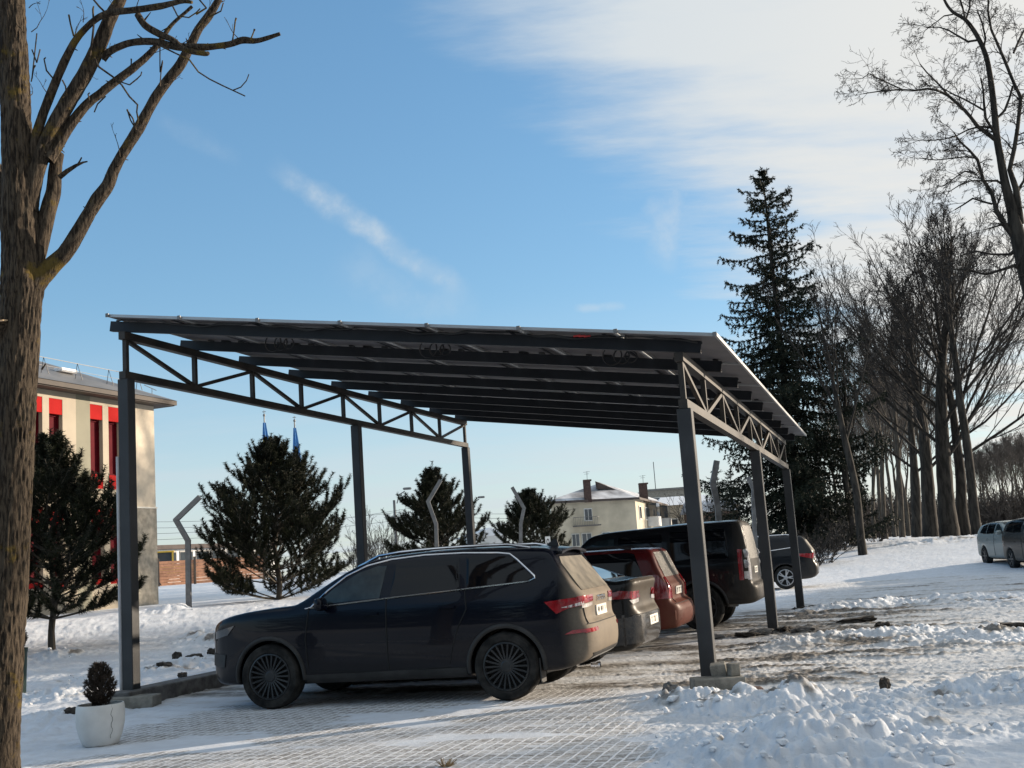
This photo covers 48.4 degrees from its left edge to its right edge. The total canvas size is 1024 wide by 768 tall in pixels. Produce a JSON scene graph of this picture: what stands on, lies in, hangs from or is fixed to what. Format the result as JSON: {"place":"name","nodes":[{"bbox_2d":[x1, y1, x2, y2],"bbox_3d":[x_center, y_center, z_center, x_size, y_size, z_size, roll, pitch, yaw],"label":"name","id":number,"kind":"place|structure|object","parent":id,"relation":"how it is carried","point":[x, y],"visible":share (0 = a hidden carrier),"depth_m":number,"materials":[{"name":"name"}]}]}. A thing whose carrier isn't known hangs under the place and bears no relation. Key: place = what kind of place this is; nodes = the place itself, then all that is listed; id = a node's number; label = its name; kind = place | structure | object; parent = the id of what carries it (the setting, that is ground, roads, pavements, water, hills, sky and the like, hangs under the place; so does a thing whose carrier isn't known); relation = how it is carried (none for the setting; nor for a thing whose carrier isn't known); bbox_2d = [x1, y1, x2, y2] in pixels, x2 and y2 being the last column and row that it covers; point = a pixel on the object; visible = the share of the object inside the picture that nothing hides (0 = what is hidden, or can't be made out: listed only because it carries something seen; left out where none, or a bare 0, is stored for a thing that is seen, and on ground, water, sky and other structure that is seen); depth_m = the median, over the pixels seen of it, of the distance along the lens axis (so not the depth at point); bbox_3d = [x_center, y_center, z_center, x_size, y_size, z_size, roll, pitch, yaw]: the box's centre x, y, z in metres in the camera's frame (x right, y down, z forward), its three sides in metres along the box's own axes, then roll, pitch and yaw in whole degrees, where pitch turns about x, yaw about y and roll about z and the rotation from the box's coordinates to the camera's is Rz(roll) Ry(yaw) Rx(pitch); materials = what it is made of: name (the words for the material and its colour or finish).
{"place":"outdoors","nodes":[
{"label":"outdoors","id":0,"kind":"place"},
{"bbox_2d":[22,647,27,692],"bbox_3d":[-7.480,4.343,17.221,0.300,0.680,0.300,-4,-9,0],"label":"planter","id":1,"kind":"object","parent":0,"point":[25,670],"visible":0.17,"depth_m":17.20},
{"bbox_2d":[158,550,183,582],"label":"tractor cab","id":2,"kind":"object","parent":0,"point":[165,555],"visible":0.13,"depth_m":90.69,"materials":[{"name":"yellow paint"}]},
{"bbox_2d":[456,528,505,543],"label":"house","id":3,"kind":"structure","parent":0,"point":[491,538],"depth_m":84.21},
{"bbox_2d":[0,0,1023,575],"label":"sky","id":4,"kind":"structure","parent":0,"point":[578,164],"materials":[{"name":"blue"}]},
{"bbox_2d":[20,534,1023,767],"bbox_3d":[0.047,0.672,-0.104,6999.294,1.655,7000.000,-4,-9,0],"label":"ground","id":5,"kind":"structure","parent":0,"point":[586,715],"depth_m":11.98,"materials":[{"name":"snow"}]},
{"bbox_2d":[27,427,148,649],"bbox_3d":[-9.066,3.123,22.446,3.733,4.606,3.871,-1,-9,-21],"label":"pine tree","id":6,"kind":"object","parent":5,"relation":"on","point":[60,487],"visible":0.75,"depth_m":22.12,"materials":[{"name":"green plant"}]},
{"bbox_2d":[75,700,124,747],"bbox_3d":[-3.943,3.261,10.910,0.452,0.385,0.452,-4,-9,0],"label":"planter","id":7,"kind":"object","parent":5,"relation":"on","point":[99,726],"visible":0.96,"depth_m":10.74,"materials":[{"name":"concrete"}]},
{"bbox_2d":[82,660,118,706],"bbox_3d":[-3.972,2.890,10.968,0.344,0.460,0.341,4,-12,-42],"label":"thuja","id":8,"kind":"object","parent":7,"relation":"in","point":[100,678],"visible":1,"depth_m":10.92,"materials":[{"name":"green plant"}]},
{"bbox_2d":[28,356,176,615],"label":"office building","id":9,"kind":"structure","parent":5,"relation":"on","point":[81,409],"depth_m":35.95,"materials":[{"name":"paint"}]},
{"bbox_2d":[49,414,58,433],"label":"window","id":10,"kind":"structure","parent":9,"relation":"in","point":[53,419],"depth_m":34.22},
{"bbox_2d":[90,420,99,473],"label":"window","id":11,"kind":"structure","parent":9,"relation":"in","point":[94,425],"depth_m":35.78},
{"bbox_2d":[108,422,116,475],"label":"window","id":12,"kind":"structure","parent":9,"relation":"in","point":[112,427],"depth_m":36.55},
{"bbox_2d":[111,693,161,708],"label":"concrete block","id":13,"kind":"structure","parent":5,"relation":"on","point":[143,700],"depth_m":13.97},
{"bbox_2d":[0,0,280,767],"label":"bare tree","id":14,"kind":"object","parent":5,"relation":"on","point":[29,271],"visible":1,"depth_m":8.78,"materials":[{"name":"plant"}]},
{"bbox_2d":[111,671,227,700],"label":"concrete kerb","id":15,"kind":"structure","parent":5,"relation":"on","point":[172,688],"depth_m":15.10,"materials":[{"name":"concrete"}]},
{"bbox_2d":[173,495,201,606],"bbox_3d":[-8.456,4.435,29.764,0.759,3.014,0.125,-4,-9,0],"label":"bent post","id":16,"kind":"object","parent":5,"relation":"on","point":[182,530],"visible":0.88,"depth_m":29.74,"materials":[{"name":"metal"}]},
{"bbox_2d":[158,554,265,586],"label":"board fence","id":17,"kind":"object","parent":5,"relation":"on","point":[171,571],"visible":0.38,"depth_m":77.76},
{"bbox_2d":[157,543,275,582],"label":"warehouse","id":18,"kind":"structure","parent":5,"relation":"on","point":[179,551],"depth_m":131.23,"materials":[{"name":"brick"}]},
{"bbox_2d":[192,433,354,599],"bbox_3d":[-6.738,3.762,31.758,4.545,4.893,4.683,-4,-9,0],"label":"pine tree","id":19,"kind":"object","parent":5,"relation":"on","point":[268,471],"visible":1,"depth_m":30.92,"materials":[{"name":"green plant"}]},
{"bbox_2d":[293,416,300,567],"bbox_3d":[-9.677,5.347,51.893,0.609,7.902,0.591,-4,-9,0],"label":"flagpole","id":20,"kind":"object","parent":5,"relation":"on","point":[295,439],"visible":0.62,"depth_m":52.29,"materials":[{"name":"metal"}]},
{"bbox_2d":[327,530,393,573],"bbox_3d":[-5.950,6.853,45.633,2.107,2.325,2.570,-9,-10,30],"label":"bare shrub","id":21,"kind":"object","parent":5,"relation":"on","point":[355,553],"visible":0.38,"depth_m":45.45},
{"bbox_2d":[345,505,417,559],"bbox_3d":[-4.854,6.140,43.876,2.997,3.097,3.366,-1,-9,-19],"label":"bare shrub","id":22,"kind":"object","parent":5,"relation":"on","point":[378,544],"visible":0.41,"depth_m":43.51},
{"bbox_2d":[214,539,617,708],"bbox_3d":[-1.158,2.795,13.406,4.658,1.675,2.232,-6,-9,16],"label":"parked crossover","id":23,"kind":"object","parent":5,"relation":"on","point":[508,621],"visible":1,"depth_m":12.50,"materials":[{"name":"blue paint"}]},
{"bbox_2d":[324,566,386,603],"bbox_3d":[-1.772,2.264,12.813,0.760,0.388,0.156,-6,-9,16],"label":"side window","id":24,"kind":"structure","parent":23,"relation":"in","point":[367,584],"depth_m":12.78,"materials":[{"name":"black glass"}]},
{"bbox_2d":[389,557,459,596],"bbox_3d":[-0.956,2.137,12.607,0.820,0.394,0.168,-6,-9,16],"label":"side window","id":25,"kind":"structure","parent":23,"relation":"in","point":[435,574],"depth_m":12.59,"materials":[{"name":"black glass"}]},
{"bbox_2d":[466,556,531,587],"bbox_3d":[-0.143,2.029,12.384,0.760,0.337,0.144,-6,-9,16],"label":"side window","id":26,"kind":"structure","parent":23,"relation":"in","point":[481,571],"depth_m":12.38,"materials":[{"name":"black glass"}]},
{"bbox_2d":[559,555,606,589],"bbox_3d":[0.795,2.134,12.917,0.278,0.386,1.361,-6,-9,16],"label":"rear window","id":27,"kind":"structure","parent":23,"relation":"in","point":[580,571],"depth_m":12.87,"materials":[{"name":"beige glass"}]},
{"bbox_2d":[426,479,441,546],"bbox_3d":[-2.233,4.464,33.739,0.528,3.272,0.110,-4,-9,0],"label":"bent post","id":28,"kind":"object","parent":5,"relation":"on","point":[432,494],"visible":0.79,"depth_m":33.79,"materials":[{"name":"metal"}]},
{"bbox_2d":[381,461,489,555],"bbox_3d":[-2.500,4.655,37.675,3.818,4.308,3.409,3,-11,-37],"label":"pine tree","id":29,"kind":"object","parent":5,"relation":"on","point":[412,528],"visible":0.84,"depth_m":37.25,"materials":[{"name":"green plant"}]},
{"bbox_2d":[105,313,806,689],"bbox_3d":[0.619,2.040,19.573,8.017,5.194,13.437,-7,-9,18],"label":"solar carport","id":30,"kind":"object","parent":5,"relation":"on","point":[685,387],"visible":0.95,"depth_m":16.20,"materials":[{"name":"grey paint"}]},
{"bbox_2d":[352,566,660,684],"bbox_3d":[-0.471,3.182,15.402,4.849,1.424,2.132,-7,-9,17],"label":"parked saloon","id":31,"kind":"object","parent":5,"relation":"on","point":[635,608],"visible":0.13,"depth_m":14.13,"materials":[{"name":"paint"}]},
{"bbox_2d":[592,566,624,578],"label":"rear window","id":32,"kind":"structure","parent":31,"relation":"in","point":[604,574],"depth_m":15.15,"materials":[{"name":"blue glass"}]},
{"bbox_2d":[511,486,525,542],"bbox_3d":[0.275,4.696,35.700,0.444,2.991,0.110,-4,-9,0],"label":"bent post","id":33,"kind":"object","parent":5,"relation":"on","point":[514,491],"visible":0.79,"depth_m":35.74,"materials":[{"name":"metal"}]},
{"bbox_2d":[22,536,1023,767],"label":"snow crumbs","id":34,"kind":"object","parent":5,"relation":"on","point":[949,760],"visible":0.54,"depth_m":8.91,"materials":[{"name":"snow"}]},
{"bbox_2d":[488,487,575,545],"bbox_3d":[0.763,5.538,42.561,3.406,3.442,3.843,-4,-9,0],"label":"pine tree","id":35,"kind":"object","parent":5,"relation":"on","point":[539,518],"visible":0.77,"depth_m":42.05,"materials":[{"name":"green plant"}]},
{"bbox_2d":[551,471,671,546],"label":"apartment house","id":36,"kind":"structure","parent":5,"relation":"on","point":[600,508],"depth_m":122.03,"materials":[{"name":"paint"}]},
{"bbox_2d":[157,508,571,539],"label":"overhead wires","id":37,"kind":"object","parent":36,"relation":"attached to","point":[331,512],"visible":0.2,"depth_m":109.35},
{"bbox_2d":[571,533,579,546],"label":"window","id":38,"kind":"structure","parent":36,"relation":"in","point":[575,537],"depth_m":119.74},
{"bbox_2d":[582,545,694,629],"bbox_3d":[0.502,3.497,18.369,4.703,1.574,2.140,-7,-9,17],"label":"parked estate","id":39,"kind":"object","parent":5,"relation":"on","point":[673,601],"visible":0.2,"depth_m":17.30,"materials":[{"name":"red paint"}]},
{"bbox_2d":[585,553,641,576],"bbox_3d":[1.491,2.814,17.346,1.050,0.444,0.156,-7,-9,17],"label":"side window","id":40,"kind":"structure","parent":39,"relation":"in","point":[626,564],"depth_m":17.32,"materials":[{"name":"black glass"}]},
{"bbox_2d":[653,551,678,576],"bbox_3d":[2.405,2.816,17.844,0.179,0.391,1.240,-7,-9,17],"label":"rear window","id":41,"kind":"structure","parent":39,"relation":"in","point":[666,565],"depth_m":17.81,"materials":[{"name":"grey glass"}]},
{"bbox_2d":[638,487,683,499],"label":"flat block","id":42,"kind":"structure","parent":5,"relation":"on","point":[656,494],"depth_m":188.65,"materials":[{"name":"concrete"}]},
{"bbox_2d":[581,520,764,629],"bbox_3d":[2.293,3.691,21.567,4.814,1.920,2.281,-7,-9,17],"label":"parked offroader","id":43,"kind":"object","parent":5,"relation":"on","point":[734,568],"visible":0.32,"depth_m":20.34,"materials":[{"name":"black paint"}]},
{"bbox_2d":[587,539,613,550],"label":"side window","id":44,"kind":"structure","parent":43,"relation":"in","point":[605,543],"depth_m":20.97,"materials":[{"name":"black glass"}]},
{"bbox_2d":[618,534,661,547],"bbox_3d":[2.336,3.023,20.736,0.800,0.506,0.105,-7,-9,17],"label":"side window","id":45,"kind":"structure","parent":43,"relation":"in","point":[650,540],"depth_m":20.75,"materials":[{"name":"black glass"}]},
{"bbox_2d":[670,529,727,561],"bbox_3d":[3.353,2.894,20.427,1.020,0.526,0.109,-7,-9,17],"label":"side window","id":46,"kind":"structure","parent":43,"relation":"in","point":[715,539],"depth_m":20.41,"materials":[{"name":"black glass"}]},
{"bbox_2d":[742,525,757,558],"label":"rear window","id":47,"kind":"structure","parent":43,"relation":"in","point":[751,546],"depth_m":20.93,"materials":[{"name":"grey glass"}]},
{"bbox_2d":[658,494,712,524],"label":"house","id":48,"kind":"structure","parent":5,"relation":"on","point":[676,500],"depth_m":149.71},
{"bbox_2d":[649,484,724,523],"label":"bare shrub","id":49,"kind":"object","parent":5,"relation":"on","point":[680,517],"visible":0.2,"depth_m":79.55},
{"bbox_2d":[680,500,739,521],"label":"red house","id":50,"kind":"structure","parent":5,"relation":"on","point":[703,507],"depth_m":140.48,"materials":[{"name":"brick"}]},
{"bbox_2d":[709,460,721,520],"bbox_3d":[4.899,3.570,26.717,0.280,3.570,0.130,-4,-9,0],"label":"bent post","id":51,"kind":"object","parent":5,"relation":"on","point":[714,492],"visible":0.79,"depth_m":26.82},
{"bbox_2d":[689,675,745,689],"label":"concrete slab","id":52,"kind":"structure","parent":5,"relation":"on","point":[724,682],"depth_m":11.66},
{"bbox_2d":[710,661,726,676],"bbox_3d":[2.166,2.998,11.944,0.160,0.130,0.160,-12,-3,11],"label":"concrete block","id":53,"kind":"object","parent":52,"relation":"on","point":[717,669],"depth_m":11.87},
{"bbox_2d":[726,663,739,676],"bbox_3d":[2.305,2.974,11.855,0.110,0.130,0.110,1,-10,-16],"label":"concrete block","id":54,"kind":"object","parent":52,"relation":"on","point":[732,669],"depth_m":11.81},
{"bbox_2d":[703,469,744,521],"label":"conifer tree","id":55,"kind":"object","parent":5,"relation":"on","point":[710,506],"visible":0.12,"depth_m":94.44,"materials":[{"name":"green plant"}]},
{"bbox_2d":[720,470,751,523],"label":"conifer tree","id":56,"kind":"object","parent":5,"relation":"on","point":[729,477],"visible":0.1,"depth_m":97.41,"materials":[{"name":"green plant"}]},
{"bbox_2d":[746,476,757,547],"bbox_3d":[6.975,4.383,32.641,0.302,3.488,0.110,-4,-9,0],"label":"bent post","id":57,"kind":"object","parent":5,"relation":"on","point":[753,509],"visible":0.55,"depth_m":32.70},
{"bbox_2d":[748,628,773,634],"bbox_3d":[3.979,4.009,18.356,0.499,0.136,0.241,-5,-13,-12],"label":"rubble piece","id":58,"kind":"object","parent":5,"relation":"on","point":[764,631],"visible":0.7,"depth_m":18.29,"materials":[{"name":"concrete"}]},
{"bbox_2d":[757,534,818,588],"bbox_3d":[7.355,5.721,36.206,4.625,1.679,2.232,-7,-9,16],"label":"parked crossover","id":59,"kind":"object","parent":5,"relation":"on","point":[782,561],"visible":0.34,"depth_m":34.98,"materials":[{"name":"paint"}]},
{"bbox_2d":[771,540,788,549],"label":"side window","id":60,"kind":"structure","parent":59,"relation":"in","point":[775,544],"depth_m":35.19,"materials":[{"name":"black glass"}]},
{"bbox_2d":[681,167,900,549],"bbox_3d":[13.398,-0.867,55.617,9.441,20.347,10.063,2,-11,-35],"label":"spruce tree","id":61,"kind":"object","parent":5,"relation":"on","point":[809,488],"visible":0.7,"depth_m":54.55,"materials":[{"name":"green plant"}]},
{"bbox_2d":[790,624,815,632],"bbox_3d":[4.681,3.945,18.257,0.484,0.131,0.255,-5,-8,-18],"label":"rubble piece","id":62,"kind":"object","parent":5,"relation":"on","point":[810,628],"visible":0.79,"depth_m":18.18,"materials":[{"name":"concrete"}]},
{"bbox_2d":[804,527,841,566],"bbox_3d":[11.971,6.476,45.472,2.384,1.674,2.019,-7,-9,18],"label":"bare shrub","id":63,"kind":"object","parent":5,"relation":"on","point":[820,551],"visible":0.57,"depth_m":45.37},
{"bbox_2d":[757,272,889,554],"bbox_3d":[14.347,1.392,50.100,5.618,12.909,3.380,-7,-9,18],"label":"ash tree","id":64,"kind":"object","parent":5,"relation":"on","point":[861,547],"visible":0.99,"depth_m":50.24,"materials":[{"name":"brown plant"}]},
{"bbox_2d":[797,519,862,563],"bbox_3d":[12.761,6.386,46.284,2.904,1.793,2.141,-4,-9,0],"label":"bare shrub","id":65,"kind":"object","parent":5,"relation":"on","point":[835,546],"visible":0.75,"depth_m":46.28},
{"bbox_2d":[810,382,868,532],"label":"avenue tree","id":66,"kind":"object","parent":5,"relation":"on","point":[836,424],"visible":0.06,"depth_m":85.12,"materials":[{"name":"brown plant"}]},
{"bbox_2d":[810,317,880,545],"bbox_3d":[16.372,2.372,54.933,4.211,11.521,2.366,0,-10,-25],"label":"ash tree","id":67,"kind":"object","parent":5,"relation":"on","point":[846,488],"visible":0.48,"depth_m":54.51,"materials":[{"name":"brown plant"}]},
{"bbox_2d":[806,487,887,538],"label":"bare shrub","id":68,"kind":"object","parent":5,"relation":"on","point":[868,511],"visible":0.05,"depth_m":109.90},
{"bbox_2d":[815,505,880,550],"bbox_3d":[14.842,6.500,51.548,1.684,2.106,3.110,3,-11,-39],"label":"bare shrub","id":69,"kind":"object","parent":5,"relation":"on","point":[838,532],"visible":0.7,"depth_m":51.28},
{"bbox_2d":[835,615,876,623],"bbox_3d":[5.880,4.082,19.608,0.761,0.112,0.467,-8,-13,-1],"label":"frozen clod","id":70,"kind":"object","parent":5,"relation":"on","point":[870,618],"visible":0.8,"depth_m":19.47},
{"bbox_2d":[847,375,892,538],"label":"avenue tree","id":71,"kind":"object","parent":5,"relation":"on","point":[873,480],"visible":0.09,"depth_m":89.74,"materials":[{"name":"brown plant"}]},
{"bbox_2d":[838,348,905,536],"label":"avenue tree","id":72,"kind":"object","parent":5,"relation":"on","point":[889,490],"visible":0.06,"depth_m":94.83,"materials":[{"name":"brown plant"}]},
{"bbox_2d":[833,490,911,535],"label":"bare shrub","id":73,"kind":"object","parent":5,"relation":"on","point":[886,512],"visible":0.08,"depth_m":115.41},
{"bbox_2d":[855,391,890,537],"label":"avenue tree","id":74,"kind":"object","parent":5,"relation":"on","point":[878,488],"visible":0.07,"depth_m":103.35,"materials":[{"name":"brown plant"}]},
{"bbox_2d":[864,511,897,541],"bbox_3d":[18.917,7.361,59.234,2.679,1.763,1.907,-5,-9,8],"label":"bare shrub","id":75,"kind":"object","parent":5,"relation":"on","point":[882,537],"visible":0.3,"depth_m":59.18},
{"bbox_2d":[857,357,910,535],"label":"avenue tree","id":76,"kind":"object","parent":5,"relation":"on","point":[908,532],"visible":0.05,"depth_m":99.56,"materials":[{"name":"brown plant"}]},
{"bbox_2d":[879,677,890,688],"bbox_3d":[3.499,2.813,10.683,0.112,0.126,0.091,1,-7,1],"label":"stone","id":77,"kind":"object","parent":5,"relation":"on","point":[884,682],"visible":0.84,"depth_m":10.66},
{"bbox_2d":[852,318,918,538],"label":"avenue tree","id":78,"kind":"object","parent":5,"relation":"on","point":[883,501],"visible":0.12,"depth_m":81.44,"materials":[{"name":"brown plant"}]},
{"bbox_2d":[850,319,924,537],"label":"avenue tree","id":79,"kind":"object","parent":5,"relation":"on","point":[902,533],"visible":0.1,"depth_m":77.45,"materials":[{"name":"brown plant"}]},
{"bbox_2d":[882,420,907,489],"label":"avenue tree","id":80,"kind":"object","parent":5,"relation":"on","point":[893,468],"visible":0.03,"depth_m":124.49,"materials":[{"name":"brown plant"}]},
{"bbox_2d":[883,389,913,535],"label":"avenue tree","id":81,"kind":"object","parent":5,"relation":"on","point":[896,506],"visible":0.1,"depth_m":109.25,"materials":[{"name":"brown plant"}]},
{"bbox_2d":[891,424,908,495],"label":"avenue tree","id":82,"kind":"object","parent":5,"relation":"on","point":[905,470],"visible":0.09,"depth_m":148.60,"materials":[{"name":"brown plant"}]},
{"bbox_2d":[783,286,1023,536],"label":"linden tree","id":83,"kind":"object","parent":5,"relation":"on","point":[916,529],"visible":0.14,"depth_m":70.47,"materials":[{"name":"brown plant"}]},
{"bbox_2d":[794,202,1023,536],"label":"linden tree","id":84,"kind":"object","parent":5,"relation":"on","point":[948,520],"visible":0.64,"depth_m":56.70,"materials":[{"name":"brown plant"}]},
{"bbox_2d":[794,256,1023,536],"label":"linden tree","id":85,"kind":"object","parent":5,"relation":"on","point":[930,526],"visible":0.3,"depth_m":65.35,"materials":[{"name":"brown plant"}]},
{"bbox_2d":[890,382,934,530],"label":"avenue tree","id":86,"kind":"object","parent":5,"relation":"on","point":[910,473],"visible":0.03,"depth_m":120.66,"materials":[{"name":"brown plant"}]},
{"bbox_2d":[812,219,1023,535],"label":"linden tree","id":87,"kind":"object","parent":5,"relation":"on","point":[961,501],"visible":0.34,"depth_m":57.87,"materials":[{"name":"brown plant"}]},
{"bbox_2d":[892,371,950,447],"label":"avenue tree","id":88,"kind":"object","parent":5,"relation":"on","point":[916,429],"visible":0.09,"depth_m":105.89,"materials":[{"name":"brown plant"}]},
{"bbox_2d":[834,0,1023,298],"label":"bare tree","id":89,"kind":"object","parent":5,"relation":"on","point":[1013,227],"visible":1,"depth_m":32.17,"materials":[{"name":"brown plant"}]},
{"bbox_2d":[834,165,1023,534],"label":"linden tree","id":90,"kind":"object","parent":5,"relation":"on","point":[974,512],"visible":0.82,"depth_m":55.31,"materials":[{"name":"brown plant"}]},
{"bbox_2d":[963,447,995,524],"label":"tree","id":91,"kind":"object","parent":5,"relation":"on","point":[980,452],"visible":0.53,"depth_m":148.82,"materials":[{"name":"brown plant"}]},
{"bbox_2d":[964,447,1001,497],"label":"tree","id":92,"kind":"object","parent":5,"relation":"on","point":[979,465],"visible":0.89,"depth_m":138.96,"materials":[{"name":"brown plant"}]},
{"bbox_2d":[967,485,1012,523],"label":"bare shrub","id":93,"kind":"object","parent":5,"relation":"on","point":[988,520],"visible":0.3,"depth_m":125.32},
{"bbox_2d":[977,520,1010,562],"bbox_3d":[17.783,5.512,39.832,2.085,1.529,4.330,-5,-9,3],"label":"parked hatchback","id":94,"kind":"object","parent":5,"relation":"on","point":[989,542],"visible":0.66,"depth_m":40.43,"materials":[{"name":"silver metal"}]},
{"bbox_2d":[978,462,1010,494],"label":"tree","id":95,"kind":"object","parent":5,"relation":"on","point":[990,474],"visible":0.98,"depth_m":137.56,"materials":[{"name":"brown plant"}]},
{"bbox_2d":[978,438,1011,495],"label":"tree","id":96,"kind":"object","parent":5,"relation":"on","point":[992,449],"visible":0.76,"depth_m":148.32,"materials":[{"name":"brown plant"}]},
{"bbox_2d":[968,488,1023,524],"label":"bare shrub","id":97,"kind":"object","parent":5,"relation":"on","point":[993,503],"visible":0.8,"depth_m":123.79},
{"bbox_2d":[968,483,1023,525],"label":"bare shrub","id":98,"kind":"object","parent":5,"relation":"on","point":[991,495],"visible":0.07,"depth_m":131.15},
{"bbox_2d":[984,477,1023,520],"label":"bare shrub","id":99,"kind":"object","parent":5,"relation":"on","point":[1020,492],"visible":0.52,"depth_m":125.08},
{"bbox_2d":[989,445,1018,493],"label":"tree","id":100,"kind":"object","parent":5,"relation":"on","point":[1006,461],"visible":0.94,"depth_m":140.90,"materials":[{"name":"brown plant"}]},
{"bbox_2d":[988,428,1023,496],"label":"tree","id":101,"kind":"object","parent":5,"relation":"on","point":[1008,455],"visible":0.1,"depth_m":163.71,"materials":[{"name":"brown plant"}]},
{"bbox_2d":[995,431,1023,491],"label":"tree","id":102,"kind":"object","parent":5,"relation":"on","point":[1018,440],"visible":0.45,"depth_m":150.07,"materials":[{"name":"brown plant"}]},
{"bbox_2d":[999,433,1023,481],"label":"tree","id":103,"kind":"object","parent":5,"relation":"on","point":[1019,450],"visible":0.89,"depth_m":140.03,"materials":[{"name":"brown plant"}]},
{"bbox_2d":[1000,453,1023,490],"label":"tree","id":104,"kind":"object","parent":5,"relation":"on","point":[1021,458],"visible":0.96,"depth_m":135.65,"materials":[{"name":"brown plant"}]},
{"bbox_2d":[1002,518,1023,567],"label":"parked people carrier","id":105,"kind":"object","parent":5,"relation":"on","point":[1013,535],"visible":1,"depth_m":37.99,"materials":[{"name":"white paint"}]},
{"bbox_2d":[997,622,1023,627],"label":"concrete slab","id":106,"kind":"object","parent":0,"point":[1014,624],"visible":0.51,"depth_m":16.32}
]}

